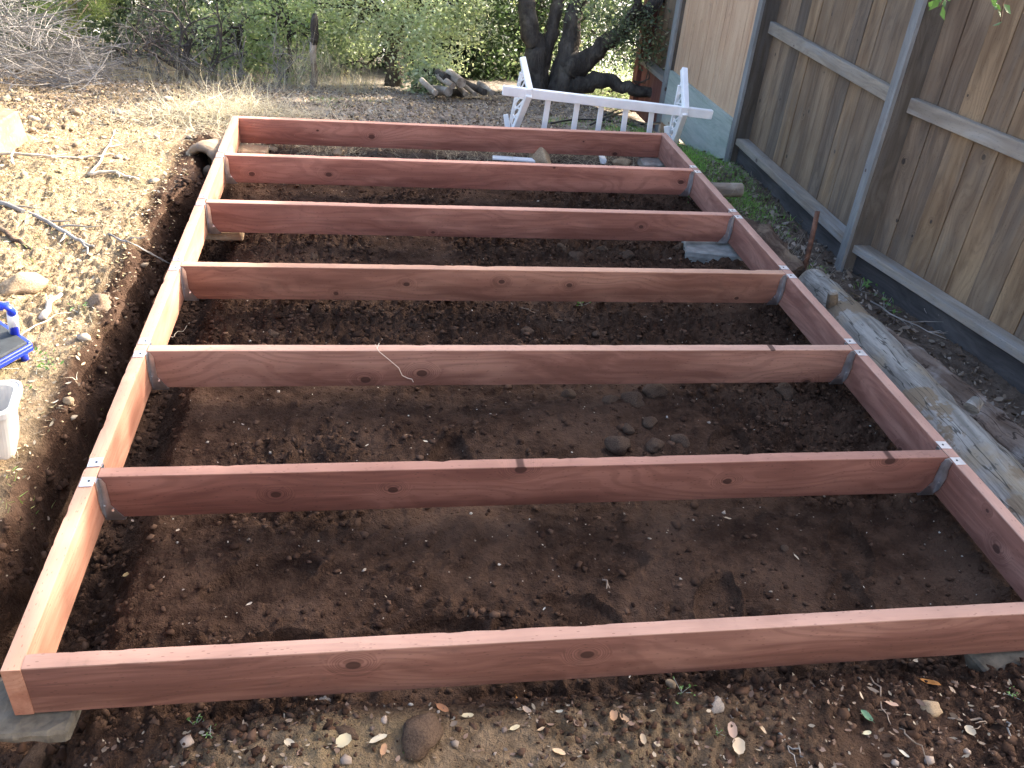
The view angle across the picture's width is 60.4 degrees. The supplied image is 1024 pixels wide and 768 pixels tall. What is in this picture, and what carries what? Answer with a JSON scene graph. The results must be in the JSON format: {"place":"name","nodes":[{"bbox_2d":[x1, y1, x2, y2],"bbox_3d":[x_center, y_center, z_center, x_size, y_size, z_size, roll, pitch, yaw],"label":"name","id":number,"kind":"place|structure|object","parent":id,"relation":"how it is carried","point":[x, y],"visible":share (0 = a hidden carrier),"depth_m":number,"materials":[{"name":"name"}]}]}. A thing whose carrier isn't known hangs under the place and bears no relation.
{"place":"outdoors","nodes":[
{"label":"outdoors","id":0,"kind":"place"},
{"bbox_2d":[71,45,386,93],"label":"dry grass","id":1,"kind":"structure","parent":0,"point":[365,82],"depth_m":6.95,"materials":[{"name":"plant"}]},
{"bbox_2d":[0,0,1023,767],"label":"ground","id":2,"kind":"structure","parent":0,"point":[300,582],"depth_m":2.61,"materials":[{"name":"soil"}]},
{"bbox_2d":[0,380,22,459],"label":"white container","id":3,"kind":"object","parent":2,"relation":"on","point":[11,391],"visible":0.98,"depth_m":2.39,"materials":[{"name":"plastic"}]},
{"bbox_2d":[0,108,27,155],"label":"rock","id":4,"kind":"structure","parent":2,"relation":"on","point":[13,136],"depth_m":4.29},
{"bbox_2d":[0,302,32,368],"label":"garden kneeler","id":5,"kind":"object","parent":2,"relation":"on","point":[15,345],"visible":1,"depth_m":2.77,"materials":[{"name":"blue plastic"}]},
{"bbox_2d":[0,226,34,250],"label":"stick","id":6,"kind":"object","parent":2,"relation":"on","point":[8,234],"visible":0.92,"depth_m":3.48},
{"bbox_2d":[0,271,48,296],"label":"rock","id":7,"kind":"object","parent":2,"relation":"on","point":[22,283],"visible":0.85,"depth_m":3.13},
{"bbox_2d":[16,742,51,767],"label":"rock","id":8,"kind":"object","parent":2,"relation":"on","point":[36,756],"visible":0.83,"depth_m":1.96,"materials":[{"name":"stone"}]},
{"bbox_2d":[0,680,81,742],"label":"concrete footing","id":9,"kind":"object","parent":2,"relation":"on","point":[52,727],"visible":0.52,"depth_m":1.84,"materials":[{"name":"concrete"}]},
{"bbox_2d":[0,116,1023,714],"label":"deck frame","id":10,"kind":"object","parent":9,"relation":"on","point":[38,672],"visible":1,"depth_m":2.69,"materials":[{"name":"wood"}]},
{"bbox_2d":[20,312,70,334],"bbox_3d":[-1.572,-0.227,3.013,0.058,0.029,0.319,24,37,27],"label":"stick","id":11,"kind":"object","parent":2,"relation":"on","point":[42,322],"visible":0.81,"depth_m":2.99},
{"bbox_2d":[0,200,97,254],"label":"stick","id":12,"kind":"object","parent":2,"relation":"on","point":[45,220],"visible":0.98,"depth_m":3.61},
{"bbox_2d":[0,0,100,52],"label":"dense tree","id":13,"kind":"object","parent":2,"relation":"on","point":[78,3],"visible":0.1,"depth_m":8.12,"materials":[{"name":"green plant"}]},
{"bbox_2d":[38,292,62,320],"bbox_3d":[-1.615,-0.278,3.079,0.029,0.041,0.182,0,33,-8],"label":"stick","id":14,"kind":"object","parent":2,"relation":"on","point":[45,313],"visible":1,"depth_m":3.04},
{"bbox_2d":[2,204,102,517],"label":"grass","id":15,"kind":"structure","parent":2,"relation":"on","point":[3,322],"depth_m":2.56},
{"bbox_2d":[0,152,119,158],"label":"stick","id":16,"kind":"object","parent":2,"relation":"on","point":[31,154],"visible":1,"depth_m":4.26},
{"bbox_2d":[63,397,74,404],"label":"rock","id":17,"kind":"object","parent":2,"relation":"on","point":[68,400],"visible":1,"depth_m":2.62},
{"bbox_2d":[29,0,124,59],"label":"pine tree","id":18,"kind":"object","parent":2,"relation":"on","point":[95,9],"visible":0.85,"depth_m":7.19,"materials":[{"name":"green plant"}]},
{"bbox_2d":[0,0,157,93],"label":"brush pile","id":19,"kind":"object","parent":2,"relation":"on","point":[52,64],"visible":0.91,"depth_m":6.40,"materials":[{"name":"plant"}]},
{"bbox_2d":[87,293,111,311],"bbox_3d":[-1.454,-0.283,3.111,0.092,0.079,0.120,2,33,-6],"label":"rock","id":20,"kind":"object","parent":2,"relation":"on","point":[102,301],"visible":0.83,"depth_m":3.08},
{"bbox_2d":[0,112,198,452],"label":"straw","id":21,"kind":"object","parent":2,"relation":"on","point":[89,234],"visible":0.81,"depth_m":3.81,"materials":[{"name":"beige plant"}]},
{"bbox_2d":[90,130,121,171],"bbox_3d":[-2.026,-1.191,4.450,0.098,0.050,0.713,-2,34,-12],"label":"stick","id":22,"kind":"object","parent":2,"relation":"on","point":[100,160],"visible":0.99,"depth_m":4.33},
{"bbox_2d":[0,99,219,550],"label":"leaf litter","id":23,"kind":"object","parent":2,"relation":"on","point":[91,254],"visible":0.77,"depth_m":3.96,"materials":[{"name":"beige plant"}]},
{"bbox_2d":[0,172,221,767],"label":"soil crumbs","id":24,"kind":"object","parent":2,"relation":"on","point":[22,746],"visible":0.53,"depth_m":2.88,"materials":[{"name":"soil"}]},
{"bbox_2d":[12,0,212,56],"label":"dense tree","id":25,"kind":"object","parent":2,"relation":"on","point":[120,11],"visible":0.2,"depth_m":8.57,"materials":[{"name":"green plant"}]},
{"bbox_2d":[88,170,136,178],"bbox_3d":[-1.881,-0.986,4.146,0.237,0.033,0.067,11,33,8],"label":"stick","id":26,"kind":"object","parent":2,"relation":"on","point":[106,172],"visible":1,"depth_m":4.15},
{"bbox_2d":[0,73,256,681],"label":"pebbles","id":27,"kind":"object","parent":2,"relation":"on","point":[83,337],"visible":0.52,"depth_m":5.01,"materials":[{"name":"stone"}]},
{"bbox_2d":[108,233,170,263],"bbox_3d":[-1.506,-0.552,3.583,0.238,0.167,0.144,-9,36,-22],"label":"stick","id":28,"kind":"object","parent":2,"relation":"on","point":[117,238],"visible":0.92,"depth_m":3.54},
{"bbox_2d":[102,0,268,84],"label":"bare shrub","id":29,"kind":"object","parent":2,"relation":"on","point":[187,45],"visible":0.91,"depth_m":6.97,"materials":[{"name":"plant"}]},
{"bbox_2d":[108,0,289,66],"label":"dense tree","id":30,"kind":"object","parent":2,"relation":"on","point":[164,13],"visible":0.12,"depth_m":8.31,"materials":[{"name":"green plant"}]},
{"bbox_2d":[106,1,312,85],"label":"dry brush","id":31,"kind":"object","parent":2,"relation":"on","point":[241,67],"visible":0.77,"depth_m":7.01,"materials":[{"name":"plant"}]},
{"bbox_2d":[186,139,234,177],"bbox_3d":[-1.569,-1.186,4.579,0.215,0.198,0.291,10,33,6],"label":"hollow log","id":32,"kind":"object","parent":2,"relation":"on","point":[209,148],"visible":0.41,"depth_m":4.47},
{"bbox_2d":[24,62,403,149],"bbox_3d":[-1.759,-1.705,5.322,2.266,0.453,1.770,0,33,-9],"label":"dry grass","id":33,"kind":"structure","parent":2,"relation":"on","point":[223,104],"depth_m":5.29,"materials":[{"name":"beige plant"}]},
{"bbox_2d":[205,232,243,240],"bbox_3d":[-1.346,-0.695,3.999,0.250,0.065,0.112,0,33,-9],"label":"concrete footing","id":34,"kind":"object","parent":2,"relation":"on","point":[229,236],"visible":0.2,"depth_m":3.97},
{"bbox_2d":[166,0,298,82],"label":"green bush","id":35,"kind":"object","parent":2,"relation":"on","point":[238,34],"visible":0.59,"depth_m":7.17,"materials":[{"name":"green plant"}]},
{"bbox_2d":[238,144,269,153],"bbox_3d":[-1.447,-1.294,4.918,0.174,0.060,0.129,0,33,-9],"label":"concrete footing","id":36,"kind":"object","parent":2,"relation":"on","point":[254,149],"visible":0.59,"depth_m":4.89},
{"bbox_2d":[229,0,340,84],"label":"green bush","id":37,"kind":"object","parent":2,"relation":"on","point":[288,19],"visible":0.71,"depth_m":7.11,"materials":[{"name":"green plant"}]},
{"bbox_2d":[179,0,390,75],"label":"dense tree","id":38,"kind":"object","parent":2,"relation":"on","point":[250,2],"visible":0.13,"depth_m":8.13,"materials":[{"name":"green plant"}]},
{"bbox_2d":[255,19,352,89],"bbox_3d":[-1.567,-2.557,6.847,0.886,0.578,0.751,0,33,-9],"label":"bush","id":39,"kind":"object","parent":2,"relation":"on","point":[321,65],"depth_m":6.91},
{"bbox_2d":[308,13,318,88],"bbox_3d":[-1.555,-2.561,6.866,0.112,0.625,0.080,0,33,-9],"label":"dead trunk","id":40,"kind":"object","parent":2,"relation":"on","point":[313,30],"visible":0.87,"depth_m":6.81,"materials":[{"name":"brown wood"}]},
{"bbox_2d":[0,0,634,98],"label":"undergrowth","id":41,"kind":"object","parent":2,"relation":"on","point":[491,67],"visible":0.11,"depth_m":8.31,"materials":[{"name":"green plant"}]},
{"bbox_2d":[7,0,643,79],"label":"woodland","id":42,"kind":"object","parent":2,"relation":"on","point":[614,52],"visible":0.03,"depth_m":10.23,"materials":[{"name":"green plant"}]},
{"bbox_2d":[333,147,343,155],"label":"rock","id":43,"kind":"object","parent":2,"relation":"on","point":[338,151],"visible":0.88,"depth_m":5.02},
{"bbox_2d":[333,733,351,747],"bbox_3d":[-0.351,0.739,1.818,0.042,0.006,0.028,-30,52,-31],"label":"fallen leaf","id":44,"kind":"object","parent":2,"relation":"on","point":[344,739],"visible":1,"depth_m":1.82,"materials":[{"name":"beige plant"}]},
{"bbox_2d":[335,725,357,739],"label":"rock","id":45,"kind":"object","parent":2,"relation":"on","point":[343,729],"visible":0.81,"depth_m":1.84,"materials":[{"name":"stone"}]},
{"bbox_2d":[0,70,729,176],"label":"leaf litter","id":46,"kind":"object","parent":2,"relation":"on","point":[368,114],"visible":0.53,"depth_m":6.07,"materials":[{"name":"beige plant"}]},
{"bbox_2d":[366,734,386,742],"bbox_3d":[-0.283,0.741,1.835,0.047,0.005,0.016,-16,28,-23],"label":"fallen leaf","id":47,"kind":"object","parent":2,"relation":"on","point":[377,738],"visible":1,"depth_m":1.84,"materials":[{"name":"beige plant"}]},
{"bbox_2d":[319,0,444,68],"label":"dense tree","id":48,"kind":"object","parent":2,"relation":"on","point":[370,56],"visible":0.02,"depth_m":9.05,"materials":[{"name":"green plant"}]},
{"bbox_2d":[272,0,507,91],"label":"green tree","id":49,"kind":"object","parent":2,"relation":"on","point":[394,29],"visible":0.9,"depth_m":7.17,"materials":[{"name":"green plant"}]},
{"bbox_2d":[154,86,652,131],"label":"pebbles","id":50,"kind":"object","parent":2,"relation":"on","point":[441,117],"visible":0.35,"depth_m":6.07,"materials":[{"name":"gravel"}]},
{"bbox_2d":[401,712,443,760],"bbox_3d":[-0.192,0.742,1.854,0.091,0.066,0.121,8,33,4],"label":"rock","id":51,"kind":"object","parent":2,"relation":"on","point":[422,734],"visible":1,"depth_m":1.83,"materials":[{"name":"stone"}]},
{"bbox_2d":[393,53,460,96],"bbox_3d":[-0.640,-2.456,7.110,0.546,0.385,0.441,-19,40,-33],"label":"green bush","id":52,"kind":"object","parent":2,"relation":"on","point":[422,73],"visible":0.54,"depth_m":7.03,"materials":[{"name":"green plant"}]},
{"bbox_2d":[419,77,437,95],"bbox_3d":[-0.639,-2.277,6.728,0.050,0.048,0.313,-10,38,-23],"label":"firewood log","id":53,"kind":"object","parent":2,"relation":"on","point":[428,86],"visible":1,"depth_m":6.69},
{"bbox_2d":[429,85,452,95],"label":"firewood log","id":54,"kind":"object","parent":2,"relation":"on","point":[444,90],"visible":0.83,"depth_m":6.71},
{"bbox_2d":[434,68,450,79],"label":"firewood log","id":55,"kind":"object","parent":54,"relation":"on","point":[443,75],"visible":0.83,"depth_m":6.77,"materials":[{"name":"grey wood"}]},
{"bbox_2d":[436,74,455,88],"bbox_3d":[-0.506,-2.323,6.744,0.053,0.051,0.311,-9,34,-22],"label":"firewood log","id":56,"kind":"object","parent":55,"relation":"on","point":[449,83],"visible":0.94,"depth_m":6.68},
{"bbox_2d":[445,69,465,87],"bbox_3d":[-0.436,-2.352,6.762,0.088,0.085,0.307,-8,33,-19],"label":"firewood log","id":57,"kind":"object","parent":54,"relation":"on","point":[458,80],"visible":0.82,"depth_m":6.66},
{"bbox_2d":[239,143,644,166],"bbox_3d":[-0.407,-1.385,5.145,2.501,0.150,0.565,0,33,-9],"label":"straw","id":58,"kind":"object","parent":2,"relation":"on","point":[317,151],"visible":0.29,"depth_m":5.19,"materials":[{"name":"beige plant"}]},
{"bbox_2d":[364,0,539,81],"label":"dense tree","id":59,"kind":"object","parent":2,"relation":"on","point":[481,66],"visible":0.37,"depth_m":8.50,"materials":[{"name":"green plant"}]},
{"bbox_2d":[466,80,486,95],"bbox_3d":[-0.291,-2.325,6.900,0.060,0.058,0.322,-13,34,-27],"label":"firewood log","id":60,"kind":"object","parent":2,"relation":"on","point":[478,89],"visible":0.77,"depth_m":6.83,"materials":[{"name":"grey wood"}]},
{"bbox_2d":[476,80,494,95],"bbox_3d":[-0.208,-2.334,6.933,0.053,0.051,0.307,-7,33,-19],"label":"firewood log","id":61,"kind":"object","parent":2,"relation":"on","point":[490,92],"visible":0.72,"depth_m":6.87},
{"bbox_2d":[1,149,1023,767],"bbox_3d":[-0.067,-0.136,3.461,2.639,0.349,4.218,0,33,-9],"label":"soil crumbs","id":62,"kind":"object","parent":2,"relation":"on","point":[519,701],"visible":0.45,"depth_m":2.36,"materials":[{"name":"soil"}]},
{"bbox_2d":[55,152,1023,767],"bbox_3d":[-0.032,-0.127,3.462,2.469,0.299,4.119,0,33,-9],"label":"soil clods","id":63,"kind":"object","parent":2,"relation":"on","point":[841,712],"visible":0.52,"depth_m":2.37,"materials":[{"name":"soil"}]},
{"bbox_2d":[529,147,550,163],"bbox_3d":[0.166,-1.347,5.233,0.109,0.144,0.276,-10,36,-22],"label":"rock","id":64,"kind":"object","parent":2,"relation":"on","point":[540,155],"visible":0.52,"depth_m":5.16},
{"bbox_2d":[473,0,616,78],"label":"dense tree","id":65,"kind":"object","parent":2,"relation":"on","point":[544,14],"visible":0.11,"depth_m":9.05,"materials":[{"name":"green plant"}]},
{"bbox_2d":[84,672,1023,767],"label":"leaf litter","id":66,"kind":"object","parent":2,"relation":"on","point":[454,723],"visible":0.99,"depth_m":1.91,"materials":[{"name":"brown plant"}]},
{"bbox_2d":[490,0,635,71],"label":"dense tree","id":67,"kind":"object","parent":2,"relation":"on","point":[593,31],"visible":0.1,"depth_m":9.86,"materials":[{"name":"green plant"}]},
{"bbox_2d":[163,183,966,704],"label":"leaf litter","id":68,"kind":"object","parent":2,"relation":"on","point":[383,425],"visible":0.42,"depth_m":2.50,"materials":[{"name":"brown plant"}]},
{"bbox_2d":[561,389,576,398],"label":"rock","id":69,"kind":"object","parent":2,"relation":"on","point":[571,393],"visible":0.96,"depth_m":3.16,"materials":[{"name":"stone"}]},
{"bbox_2d":[569,251,583,260],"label":"rock","id":70,"kind":"object","parent":2,"relation":"on","point":[575,255],"visible":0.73,"depth_m":4.14,"materials":[{"name":"stone"}]},
{"bbox_2d":[172,188,1005,755],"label":"pebbles","id":71,"kind":"object","parent":2,"relation":"on","point":[572,452],"visible":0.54,"depth_m":2.64,"materials":[{"name":"stone"}]},
{"bbox_2d":[518,0,670,97],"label":"oak tree","id":72,"kind":"object","parent":2,"relation":"on","point":[572,67],"visible":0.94,"depth_m":7.41,"materials":[{"name":"green plant"}]},
{"bbox_2d":[550,118,641,127],"bbox_3d":[0.674,-1.803,6.190,0.199,0.243,1.154,29,40,32],"label":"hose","id":73,"kind":"object","parent":2,"relation":"on","point":[588,119],"visible":0.71,"depth_m":6.04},
{"bbox_2d":[180,676,1023,767],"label":"pebbles","id":74,"kind":"object","parent":2,"relation":"on","point":[188,741],"visible":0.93,"depth_m":1.88,"materials":[{"name":"stone"}]},
{"bbox_2d":[492,57,713,163],"bbox_3d":[0.563,-1.640,5.362,1.403,0.523,0.549,0,33,-9],"label":"garden arbor","id":75,"kind":"object","parent":2,"relation":"on","point":[528,92],"visible":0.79,"depth_m":5.39,"materials":[{"name":"white paint"}]},
{"bbox_2d":[586,66,631,111],"bbox_3d":[0.907,-2.784,8.325,0.912,0.489,0.724,0,33,-9],"label":"green bush","id":76,"kind":"object","parent":2,"relation":"on","point":[609,93],"visible":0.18,"depth_m":8.26,"materials":[{"name":"green plant"}]},
{"bbox_2d":[602,395,619,403],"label":"rock","id":77,"kind":"object","parent":2,"relation":"on","point":[608,399],"visible":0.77,"depth_m":3.14,"materials":[{"name":"stone"}]},
{"bbox_2d":[604,436,630,455],"bbox_3d":[0.351,0.201,2.929,0.089,0.065,0.078,14,34,13],"label":"rock","id":78,"kind":"object","parent":2,"relation":"on","point":[618,445],"visible":1,"depth_m":2.91,"materials":[{"name":"stone"}]},
{"bbox_2d":[612,157,631,165],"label":"rock","id":79,"kind":"object","parent":2,"relation":"on","point":[621,161],"visible":0.88,"depth_m":5.29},
{"bbox_2d":[542,117,710,161],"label":"grass","id":80,"kind":"structure","parent":2,"relation":"on","point":[549,121],"depth_m":5.90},
{"bbox_2d":[619,250,634,259],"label":"rock","id":81,"kind":"object","parent":2,"relation":"on","point":[629,254],"visible":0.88,"depth_m":4.21,"materials":[{"name":"stone"}]},
{"bbox_2d":[622,423,634,434],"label":"rock","id":82,"kind":"object","parent":2,"relation":"on","point":[627,428],"visible":1,"depth_m":3.01,"materials":[{"name":"stone"}]},
{"bbox_2d":[621,391,644,407],"bbox_3d":[0.441,0.055,3.166,0.100,0.061,0.080,29,39,32],"label":"rock","id":83,"kind":"object","parent":2,"relation":"on","point":[633,398],"visible":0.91,"depth_m":3.14,"materials":[{"name":"stone"}]},
{"bbox_2d":[642,416,657,428],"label":"rock","id":84,"kind":"object","parent":2,"relation":"on","point":[648,422],"visible":1,"depth_m":3.05,"materials":[{"name":"stone"}]},
{"bbox_2d":[637,157,664,166],"bbox_3d":[0.845,-1.322,5.307,0.151,0.059,0.135,0,33,-9],"label":"concrete footing","id":85,"kind":"object","parent":2,"relation":"on","point":[649,162],"visible":0.55,"depth_m":5.28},
{"bbox_2d":[645,438,663,452],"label":"rock","id":86,"kind":"object","parent":2,"relation":"on","point":[654,445],"visible":1,"depth_m":2.93,"materials":[{"name":"stone"}]},
{"bbox_2d":[642,383,667,398],"bbox_3d":[0.525,0.025,3.228,0.099,0.072,0.093,-8,35,-21],"label":"rock","id":87,"kind":"object","parent":2,"relation":"on","point":[654,391],"visible":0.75,"depth_m":3.19,"materials":[{"name":"stone"}]},
{"bbox_2d":[665,679,675,688],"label":"rock","id":88,"kind":"object","parent":2,"relation":"on","point":[670,683],"visible":0.91,"depth_m":2.13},
{"bbox_2d":[671,434,689,448],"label":"rock","id":89,"kind":"object","parent":2,"relation":"on","point":[682,439],"visible":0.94,"depth_m":2.96,"materials":[{"name":"stone"}]},
{"bbox_2d":[681,241,742,263],"bbox_3d":[0.983,-0.652,4.324,0.294,0.074,0.207,5,33,-1],"label":"concrete footing","id":90,"kind":"object","parent":2,"relation":"on","point":[695,251],"visible":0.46,"depth_m":4.25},
{"bbox_2d":[711,696,723,713],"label":"rock","id":91,"kind":"object","parent":2,"relation":"on","point":[718,705],"visible":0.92,"depth_m":1.97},
{"bbox_2d":[711,182,743,196],"bbox_3d":[1.237,-1.125,5.093,0.190,0.084,0.086,-1,33,-10],"label":"log","id":92,"kind":"object","parent":2,"relation":"on","point":[727,189],"visible":0.78,"depth_m":5.06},
{"bbox_2d":[728,721,736,740],"bbox_3d":[0.484,0.761,1.928,0.020,0.006,0.047,-6,38,8],"label":"fallen leaf","id":93,"kind":"object","parent":2,"relation":"on","point":[732,731],"visible":1,"depth_m":1.93,"materials":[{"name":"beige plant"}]},
{"bbox_2d":[733,737,744,754],"bbox_3d":[0.490,0.786,1.902,0.028,0.007,0.053,13,33,7],"label":"fallen leaf","id":94,"kind":"object","parent":2,"relation":"on","point":[739,745],"visible":1,"depth_m":1.91,"materials":[{"name":"beige plant"}]},
{"bbox_2d":[742,216,805,277],"bbox_3d":[1.248,-0.696,4.427,0.212,0.201,0.841,-4,33,-15],"label":"log","id":95,"kind":"object","parent":2,"relation":"on","point":[776,244],"visible":0.24,"depth_m":4.25,"materials":[{"name":"wood"}]},
{"bbox_2d":[707,169,850,286],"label":"dry stems","id":96,"kind":"object","parent":2,"relation":"on","point":[798,252],"visible":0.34,"depth_m":4.83,"materials":[{"name":"brown plant"}]},
{"bbox_2d":[775,382,796,400],"bbox_3d":[1.018,0.026,3.298,0.092,0.073,0.102,27,39,30],"label":"rock","id":97,"kind":"object","parent":2,"relation":"on","point":[787,391],"visible":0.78,"depth_m":3.27,"materials":[{"name":"stone"}]},
{"bbox_2d":[803,211,819,269],"bbox_3d":[1.491,-0.680,4.417,0.030,0.342,0.200,14,34,12],"label":"stake","id":98,"kind":"object","parent":2,"relation":"on","point":[811,237],"visible":0.73,"depth_m":4.40,"materials":[{"name":"brown wood"}]},
{"bbox_2d":[627,122,1023,425],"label":"leaf litter","id":99,"kind":"object","parent":2,"relation":"on","point":[858,296],"visible":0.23,"depth_m":4.69,"materials":[{"name":"brown plant"}]},
{"bbox_2d":[870,300,947,338],"bbox_3d":[1.802,-0.289,4.022,0.376,0.033,0.164,24,37,26],"label":"stick","id":100,"kind":"object","parent":99,"relation":"on","point":[903,320],"visible":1,"depth_m":4.02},
{"bbox_2d":[629,0,1023,394],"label":"fence","id":101,"kind":"object","parent":2,"relation":"on","point":[885,138],"visible":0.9,"depth_m":4.31,"materials":[{"name":"wood"}]},
{"bbox_2d":[853,277,877,294],"bbox_3d":[1.763,-0.486,4.377,0.116,0.063,0.134,0,33,-9],"label":"seedling","id":102,"kind":"object","parent":2,"relation":"on","point":[867,283],"visible":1,"depth_m":4.39,"materials":[{"name":"green plant"}]},
{"bbox_2d":[798,269,1023,525],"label":"log","id":103,"kind":"object","parent":2,"relation":"on","point":[989,460],"visible":0.46,"depth_m":3.07,"materials":[{"name":"grey wood"}]},
{"bbox_2d":[920,700,942,717],"bbox_3d":[0.967,0.748,2.031,0.048,0.037,0.046,-12,37,-25],"label":"rock","id":104,"kind":"object","parent":2,"relation":"on","point":[933,708],"visible":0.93,"depth_m":2.02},
{"bbox_2d":[884,325,1023,466],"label":"log","id":105,"kind":"object","parent":2,"relation":"on","point":[1002,427],"visible":0.22,"depth_m":3.26,"materials":[{"name":"wood"}]},
{"bbox_2d":[928,0,1010,25],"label":"broadleaf tree","id":106,"kind":"object","parent":2,"relation":"on","point":[933,4],"visible":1,"depth_m":2.24,"materials":[{"name":"green plant"}]},
{"bbox_2d":[964,725,975,736],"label":"fallen leaf","id":107,"kind":"object","parent":2,"relation":"on","point":[969,729],"visible":1,"depth_m":1.99,"materials":[{"name":"beige plant"}]},
{"bbox_2d":[947,717,1023,728],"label":"stick","id":108,"kind":"object","parent":2,"relation":"on","point":[973,719],"visible":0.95,"depth_m":2.01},
{"bbox_2d":[964,651,1023,671],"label":"concrete footing","id":109,"kind":"object","parent":2,"relation":"on","point":[980,661],"visible":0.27,"depth_m":2.22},
{"bbox_2d":[593,108,797,230],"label":"grass","id":110,"kind":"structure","parent":0,"point":[694,160],"depth_m":5.62,"materials":[{"name":"plant"}]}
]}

